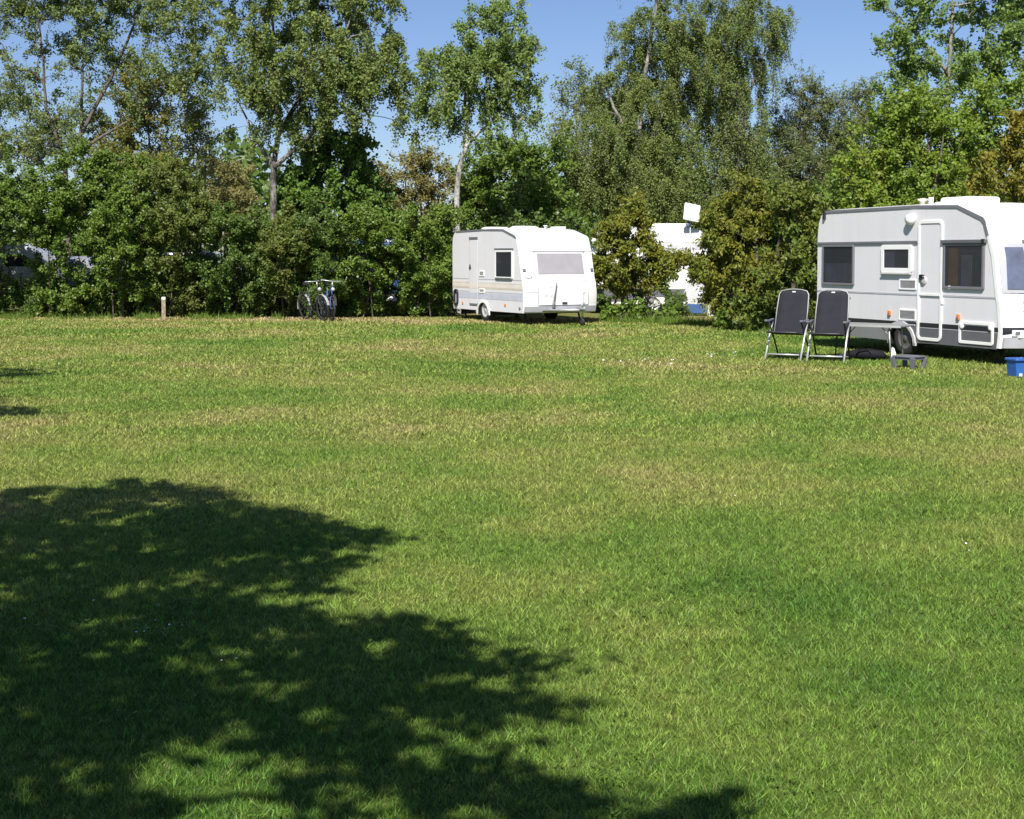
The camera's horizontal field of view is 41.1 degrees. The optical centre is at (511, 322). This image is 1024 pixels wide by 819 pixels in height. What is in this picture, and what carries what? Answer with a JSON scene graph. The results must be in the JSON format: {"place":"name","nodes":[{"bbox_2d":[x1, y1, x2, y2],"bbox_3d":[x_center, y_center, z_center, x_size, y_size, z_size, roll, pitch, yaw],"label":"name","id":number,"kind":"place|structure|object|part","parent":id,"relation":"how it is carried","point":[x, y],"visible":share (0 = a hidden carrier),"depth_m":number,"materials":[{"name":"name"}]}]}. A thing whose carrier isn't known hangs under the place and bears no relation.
{"place":"outdoors","nodes":[
{"label":"outdoors","id":0,"kind":"place"},
{"bbox_2d":[0,309,773,331],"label":"long grass","id":1,"kind":"structure","parent":0,"point":[683,321],"depth_m":36.31,"materials":[{"name":"green plant"}]},
{"bbox_2d":[0,255,1023,818],"bbox_3d":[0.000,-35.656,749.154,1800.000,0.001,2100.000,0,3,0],"label":"lawn","id":2,"kind":"structure","parent":0,"point":[940,793],"depth_m":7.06,"materials":[{"name":"green plant"}]},
{"bbox_2d":[0,139,58,315],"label":"hedge shrub","id":3,"kind":"object","parent":2,"relation":"on","point":[11,285],"visible":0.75,"depth_m":38.37,"materials":[{"name":"green plant"}]},
{"bbox_2d":[0,243,65,310],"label":"parked van","id":4,"kind":"object","parent":2,"relation":"on","point":[16,263],"visible":0.04,"depth_m":40.89,"materials":[{"name":"silver metal"}]},
{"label":"window","id":5,"kind":"part","parent":4,"relation":"part of","materials":[{"name":"black glass"}]},
{"bbox_2d":[0,164,113,316],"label":"hedge shrub","id":6,"kind":"object","parent":2,"relation":"on","point":[63,217],"visible":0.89,"depth_m":38.14,"materials":[{"name":"green plant"}]},
{"bbox_2d":[51,256,132,312],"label":"parked car","id":7,"kind":"object","parent":2,"relation":"on","point":[88,268],"visible":0.01,"depth_m":41.05,"materials":[{"name":"grey paint"}]},
{"bbox_2d":[0,0,227,255],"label":"willow tree","id":8,"kind":"object","parent":2,"relation":"on","point":[74,52],"visible":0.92,"depth_m":43.54,"materials":[{"name":"green plant"}]},
{"bbox_2d":[41,133,190,316],"bbox_3d":[-11.145,-2.576,38.694,3.833,5.399,3.626,1,3,21],"label":"hedge shrub","id":9,"kind":"object","parent":2,"relation":"on","point":[117,239],"visible":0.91,"depth_m":38.09,"materials":[{"name":"green plant"}]},
{"bbox_2d":[68,62,215,243],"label":"bronze tree","id":10,"kind":"object","parent":2,"relation":"on","point":[126,138],"visible":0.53,"depth_m":43.88,"materials":[{"name":"green plant"}]},
{"bbox_2d":[161,297,165,319],"bbox_3d":[-9.476,-0.365,37.144,0.116,0.640,0.116,-1,3,-11],"label":"marker post","id":11,"kind":"object","parent":2,"relation":"on","point":[163,303],"visible":0.89,"depth_m":37.09,"materials":[{"name":"beige wood"}]},
{"bbox_2d":[123,155,225,316],"bbox_3d":[-9.560,-2.242,38.682,3.170,4.927,3.632,0,3,0],"label":"hedge shrub","id":12,"kind":"object","parent":2,"relation":"on","point":[172,231],"visible":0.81,"depth_m":37.90,"materials":[{"name":"green plant"}]},
{"bbox_2d":[135,251,254,312],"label":"parked car","id":13,"kind":"object","parent":2,"relation":"on","point":[171,254],"visible":0.04,"depth_m":40.70,"materials":[{"name":"silver metal"}]},
{"bbox_2d":[174,95,243,250],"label":"twiggy tree","id":14,"kind":"object","parent":2,"relation":"on","point":[205,168],"visible":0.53,"depth_m":45.83,"materials":[{"name":"green plant"}]},
{"bbox_2d":[173,190,286,316],"bbox_3d":[-8.044,-1.786,38.946,3.116,3.925,3.801,-2,3,-34],"label":"hedge shrub","id":15,"kind":"object","parent":2,"relation":"on","point":[244,234],"visible":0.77,"depth_m":38.22,"materials":[{"name":"green plant"}]},
{"bbox_2d":[198,154,269,262],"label":"pale tree","id":16,"kind":"object","parent":2,"relation":"on","point":[245,200],"visible":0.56,"depth_m":55.70,"materials":[{"name":"green plant"}]},
{"bbox_2d":[239,198,320,316],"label":"hedge shrub","id":17,"kind":"object","parent":2,"relation":"on","point":[292,265],"visible":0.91,"depth_m":38.02,"materials":[{"name":"green plant"}]},
{"bbox_2d":[297,279,328,320],"bbox_3d":[-5.404,-0.593,36.991,0.644,1.106,1.822,-9,8,-34],"label":"bicycle","id":18,"kind":"object","parent":2,"relation":"on","point":[308,299],"visible":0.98,"depth_m":36.99,"materials":[{"name":"metal"}]},
{"bbox_2d":[200,0,438,292],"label":"birch tree","id":19,"kind":"object","parent":2,"relation":"on","point":[363,73],"visible":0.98,"depth_m":39.87,"materials":[{"name":"green plant"}]},
{"bbox_2d":[275,191,371,317],"bbox_3d":[-5.397,-1.761,38.679,2.507,3.868,3.283,-2,3,-31],"label":"hedge shrub","id":20,"kind":"object","parent":2,"relation":"on","point":[329,240],"visible":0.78,"depth_m":37.95,"materials":[{"name":"green plant"}]},
{"bbox_2d":[319,279,342,320],"bbox_3d":[-4.949,-0.585,36.788,0.644,1.106,1.822,3,2,-20],"label":"bicycle","id":21,"kind":"object","parent":2,"relation":"on","point":[333,297],"visible":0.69,"depth_m":36.47,"materials":[{"name":"metal"}]},
{"bbox_2d":[260,125,403,261],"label":"sycamore tree","id":22,"kind":"object","parent":2,"relation":"on","point":[295,180],"visible":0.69,"depth_m":41.04,"materials":[{"name":"green plant"}]},
{"bbox_2d":[319,196,419,316],"bbox_3d":[-4.138,-1.705,38.965,2.946,3.733,3.452,-1,3,-21],"label":"hedge shrub","id":23,"kind":"object","parent":2,"relation":"on","point":[376,287],"visible":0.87,"depth_m":38.40,"materials":[{"name":"green plant"}]},
{"bbox_2d":[323,239,415,311],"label":"parked van","id":24,"kind":"object","parent":2,"relation":"on","point":[393,299],"visible":0.12,"depth_m":41.30,"materials":[{"name":"blue paint"}]},
{"bbox_2d":[365,134,466,285],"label":"bronze shrub","id":25,"kind":"object","parent":2,"relation":"on","point":[427,189],"visible":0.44,"depth_m":49.49,"materials":[{"name":"green plant"}]},
{"bbox_2d":[368,200,473,316],"bbox_3d":[-2.627,-1.695,39.392,3.092,3.676,3.533,0,3,0],"label":"hedge shrub","id":26,"kind":"object","parent":2,"relation":"on","point":[435,270],"visible":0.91,"depth_m":38.64,"materials":[{"name":"green plant"}]},
{"bbox_2d":[407,0,550,314],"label":"birch tree","id":27,"kind":"object","parent":2,"relation":"on","point":[495,60],"visible":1,"depth_m":39.94,"materials":[{"name":"green plant"}]},
{"bbox_2d":[23,351,966,659],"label":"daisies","id":28,"kind":"object","parent":2,"relation":"on","point":[603,359],"visible":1,"depth_m":21.90,"materials":[{"name":"white plant"}]},
{"bbox_2d":[0,126,1022,286],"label":"distant woods","id":29,"kind":"object","parent":2,"relation":"on","point":[261,179],"visible":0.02,"depth_m":64.61,"materials":[{"name":"green plant"}]},
{"bbox_2d":[0,414,1023,818],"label":"clover","id":30,"kind":"object","parent":2,"relation":"on","point":[590,592],"visible":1,"depth_m":7.51,"materials":[{"name":"green plant"}]},
{"bbox_2d":[441,124,593,230],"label":"broadleaf tree","id":31,"kind":"object","parent":2,"relation":"on","point":[479,195],"visible":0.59,"depth_m":45.27,"materials":[{"name":"green plant"}]},
{"bbox_2d":[419,205,615,312],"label":"hedge shrub","id":32,"kind":"object","parent":2,"relation":"on","point":[573,224],"visible":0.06,"depth_m":42.03,"materials":[{"name":"green plant"}]},
{"bbox_2d":[452,225,596,325],"bbox_3d":[0.547,-1.282,36.160,2.210,2.550,5.423,-2,3,-28],"label":"touring caravan","id":33,"kind":"object","parent":2,"relation":"on","point":[548,273],"visible":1,"depth_m":35.26,"materials":[{"name":"white metal"}]},
{"bbox_2d":[469,237,477,304],"bbox_3d":[-1.049,-1.383,36.870,0.039,1.830,0.550,-2,3,-28],"label":"door","id":34,"kind":"structure","parent":33,"relation":"in","point":[473,241],"depth_m":36.87,"materials":[{"name":"white plastic"}]},
{"bbox_2d":[495,250,512,278],"bbox_3d":[-0.211,-1.489,35.294,0.038,0.750,0.980,-2,3,-28],"label":"window","id":35,"kind":"structure","parent":33,"relation":"in","point":[503,258],"depth_m":35.28,"materials":[{"name":"black glass"}]},
{"bbox_2d":[534,252,585,275],"bbox_3d":[1.231,-1.506,35.034,1.470,0.630,0.188,-2,3,-28],"label":"window","id":36,"kind":"structure","parent":33,"relation":"in","point":[546,263],"depth_m":35.00,"materials":[{"name":"white glass"}]},
{"bbox_2d":[535,55,610,221],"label":"twiggy tree","id":37,"kind":"object","parent":2,"relation":"on","point":[564,100],"visible":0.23,"depth_m":51.54,"materials":[{"name":"green plant"}]},
{"bbox_2d":[588,186,685,318],"bbox_3d":[3.199,-1.797,36.247,2.817,3.675,1.783,0,3,0],"label":"thuja tree","id":38,"kind":"object","parent":2,"relation":"on","point":[622,278],"visible":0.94,"depth_m":36.00,"materials":[{"name":"green plant"}]},
{"bbox_2d":[551,0,727,231],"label":"birch tree","id":39,"kind":"object","parent":2,"relation":"on","point":[642,157],"visible":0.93,"depth_m":46.79,"materials":[{"name":"green plant"}]},
{"bbox_2d":[599,296,685,320],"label":"shrub","id":40,"kind":"object","parent":2,"relation":"on","point":[630,308],"visible":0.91,"depth_m":36.00,"materials":[{"name":"green plant"}]},
{"bbox_2d":[596,269,694,317],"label":"shrub","id":41,"kind":"object","parent":2,"relation":"on","point":[671,299],"visible":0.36,"depth_m":38.61,"materials":[{"name":"green plant"}]},
{"bbox_2d":[590,224,709,313],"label":"touring caravan","id":42,"kind":"object","parent":2,"relation":"on","point":[676,236],"visible":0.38,"depth_m":40.81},
{"bbox_2d":[660,240,701,257],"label":"window","id":43,"kind":"structure","parent":42,"relation":"in","point":[678,244],"depth_m":40.73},
{"bbox_2d":[683,203,701,314],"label":"satellite antenna","id":44,"kind":"object","parent":2,"relation":"on","point":[691,211],"visible":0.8,"depth_m":40.46,"materials":[{"name":"metal"}]},
{"bbox_2d":[686,277,706,312],"bbox_3d":[5.402,-0.749,39.610,0.711,1.140,0.036,0,3,4],"label":"windbreak","id":45,"kind":"object","parent":2,"relation":"on","point":[692,292],"visible":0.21,"depth_m":39.61,"materials":[{"name":"white fabric"}]},
{"bbox_2d":[648,166,793,326],"bbox_3d":[5.184,-1.787,33.168,3.770,4.012,2.305,0,3,0],"label":"shrub","id":46,"kind":"object","parent":2,"relation":"on","point":[729,240],"visible":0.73,"depth_m":32.77,"materials":[{"name":"green plant"}]},
{"bbox_2d":[678,0,800,293],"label":"birch tree","id":47,"kind":"object","parent":2,"relation":"on","point":[736,136],"visible":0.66,"depth_m":47.44,"materials":[{"name":"green plant"}]},
{"bbox_2d":[712,306,774,329],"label":"shrub","id":48,"kind":"object","parent":2,"relation":"on","point":[720,319],"visible":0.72,"depth_m":32.19,"materials":[{"name":"green plant"}]},
{"bbox_2d":[723,172,834,331],"bbox_3d":[6.430,-1.580,31.461,2.651,3.729,2.136,-2,3,-31],"label":"shrub","id":49,"kind":"object","parent":2,"relation":"on","point":[797,213],"visible":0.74,"depth_m":31.24,"materials":[{"name":"green plant"}]},
{"bbox_2d":[764,289,810,360],"bbox_3d":[4.716,0.040,23.299,0.668,1.212,0.809,2,3,28],"label":"camping chair","id":50,"kind":"object","parent":2,"relation":"on","point":[791,317],"visible":0.98,"depth_m":23.47,"materials":[{"name":"fabric"}]},
{"bbox_2d":[765,54,873,194],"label":"pine tree","id":51,"kind":"object","parent":2,"relation":"on","point":[801,154],"visible":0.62,"depth_m":49.38,"materials":[{"name":"green plant"}]},
{"bbox_2d":[806,289,850,362],"bbox_3d":[5.322,0.060,22.896,0.668,1.212,0.809,1,3,24],"label":"camping chair","id":52,"kind":"object","parent":2,"relation":"on","point":[832,312],"visible":0.99,"depth_m":23.07,"materials":[{"name":"fabric"}]},
{"bbox_2d":[813,72,900,203],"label":"pine tree","id":53,"kind":"object","parent":2,"relation":"on","point":[863,110],"visible":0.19,"depth_m":48.45,"materials":[{"name":"green plant"}]},
{"bbox_2d":[839,349,886,359],"bbox_3d":[5.971,0.540,23.253,0.789,0.181,0.214,1,3,20],"label":"bag","id":54,"kind":"object","parent":2,"relation":"on","point":[867,354],"visible":0.76,"depth_m":23.16,"materials":[{"name":"black fabric"}]},
{"bbox_2d":[835,322,914,357],"bbox_3d":[6.120,0.331,23.396,1.370,0.604,0.644,2,4,38],"label":"folding table","id":55,"kind":"object","parent":2,"relation":"on","point":[881,325],"visible":0.69,"depth_m":23.22,"materials":[{"name":"silver metal"}]},
{"bbox_2d":[891,347,895,356],"bbox_3d":[6.457,0.522,23.089,0.090,0.218,0.020,2,-12,30],"label":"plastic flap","id":56,"kind":"object","parent":2,"relation":"on","point":[893,352],"visible":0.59,"depth_m":23.09,"materials":[{"name":"white plastic"}]},
{"bbox_2d":[787,170,1012,282],"bbox_3d":[13.036,-2.124,36.183,11.804,5.128,3.939,0,3,-6],"label":"broadleaf tree","id":57,"kind":"object","parent":2,"relation":"on","point":[817,186],"visible":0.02,"depth_m":36.02,"materials":[{"name":"green plant"}]},
{"bbox_2d":[890,354,927,368],"bbox_3d":[6.260,0.628,21.543,0.357,0.206,0.466,-2,4,-38],"label":"step stool","id":58,"kind":"object","parent":2,"relation":"on","point":[904,358],"visible":0.9,"depth_m":21.47,"materials":[{"name":"grey plastic"}]},
{"bbox_2d":[817,196,1023,363],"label":"touring caravan","id":59,"kind":"object","parent":2,"relation":"on","point":[947,271],"visible":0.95,"depth_m":23.41,"materials":[{"name":"white metal"}]},
{"bbox_2d":[821,244,854,285],"bbox_3d":[6.150,-1.081,25.769,0.038,0.765,0.980,-1,3,-23],"label":"window","id":60,"kind":"structure","parent":59,"relation":"in","point":[838,261],"depth_m":25.76,"materials":[{"name":"black glass"}]},
{"bbox_2d":[880,245,912,272],"bbox_3d":[6.817,-1.123,24.206,0.038,0.495,0.840,-1,3,-23],"label":"window","id":61,"kind":"structure","parent":59,"relation":"in","point":[894,258],"depth_m":24.20,"materials":[{"name":"grey plastic"}]},
{"bbox_2d":[916,220,943,341],"bbox_3d":[7.146,-0.709,23.388,0.069,2.070,0.655,-1,3,-23],"label":"door","id":62,"kind":"structure","parent":59,"relation":"in","point":[930,232],"depth_m":23.40,"materials":[{"name":"white plastic"}]},
{"bbox_2d":[942,243,984,289],"bbox_3d":[7.483,-0.929,22.634,0.038,0.775,0.980,-1,3,-23],"label":"window","id":63,"kind":"structure","parent":59,"relation":"in","point":[963,263],"depth_m":22.63,"materials":[{"name":"black glass"}]},
{"bbox_2d":[958,321,993,345],"bbox_3d":[7.609,0.181,22.406,0.038,0.370,0.810,-1,3,-23],"label":"locker door","id":64,"kind":"structure","parent":59,"relation":"in","point":[961,323],"depth_m":22.38,"materials":[{"name":"white plastic"}]},
{"bbox_2d":[995,243,1023,292],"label":"window","id":65,"kind":"structure","parent":59,"relation":"in","point":[1010,255],"depth_m":21.92,"materials":[{"name":"blue glass"}]},
{"bbox_2d":[820,70,1023,209],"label":"maple tree","id":66,"kind":"object","parent":2,"relation":"on","point":[907,128],"visible":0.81,"depth_m":32.99,"materials":[{"name":"green plant"}]},
{"bbox_2d":[863,0,1023,182],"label":"poplar tree","id":67,"kind":"object","parent":2,"relation":"on","point":[991,59],"visible":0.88,"depth_m":35.43,"materials":[{"name":"green plant"}]},
{"bbox_2d":[962,107,1023,202],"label":"thuja tree","id":68,"kind":"object","parent":2,"relation":"on","point":[1009,154],"visible":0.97,"depth_m":30.66,"materials":[{"name":"plant"}]},
{"bbox_2d":[1005,357,1023,377],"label":"cool box","id":69,"kind":"object","parent":2,"relation":"on","point":[1015,366],"visible":0.98,"depth_m":19.89,"materials":[{"name":"blue plastic"}]},
{"bbox_2d":[0,0,1023,250],"label":"sky","id":70,"kind":"structure","parent":0,"point":[833,36],"materials":[{"name":"blue"}]}
]}

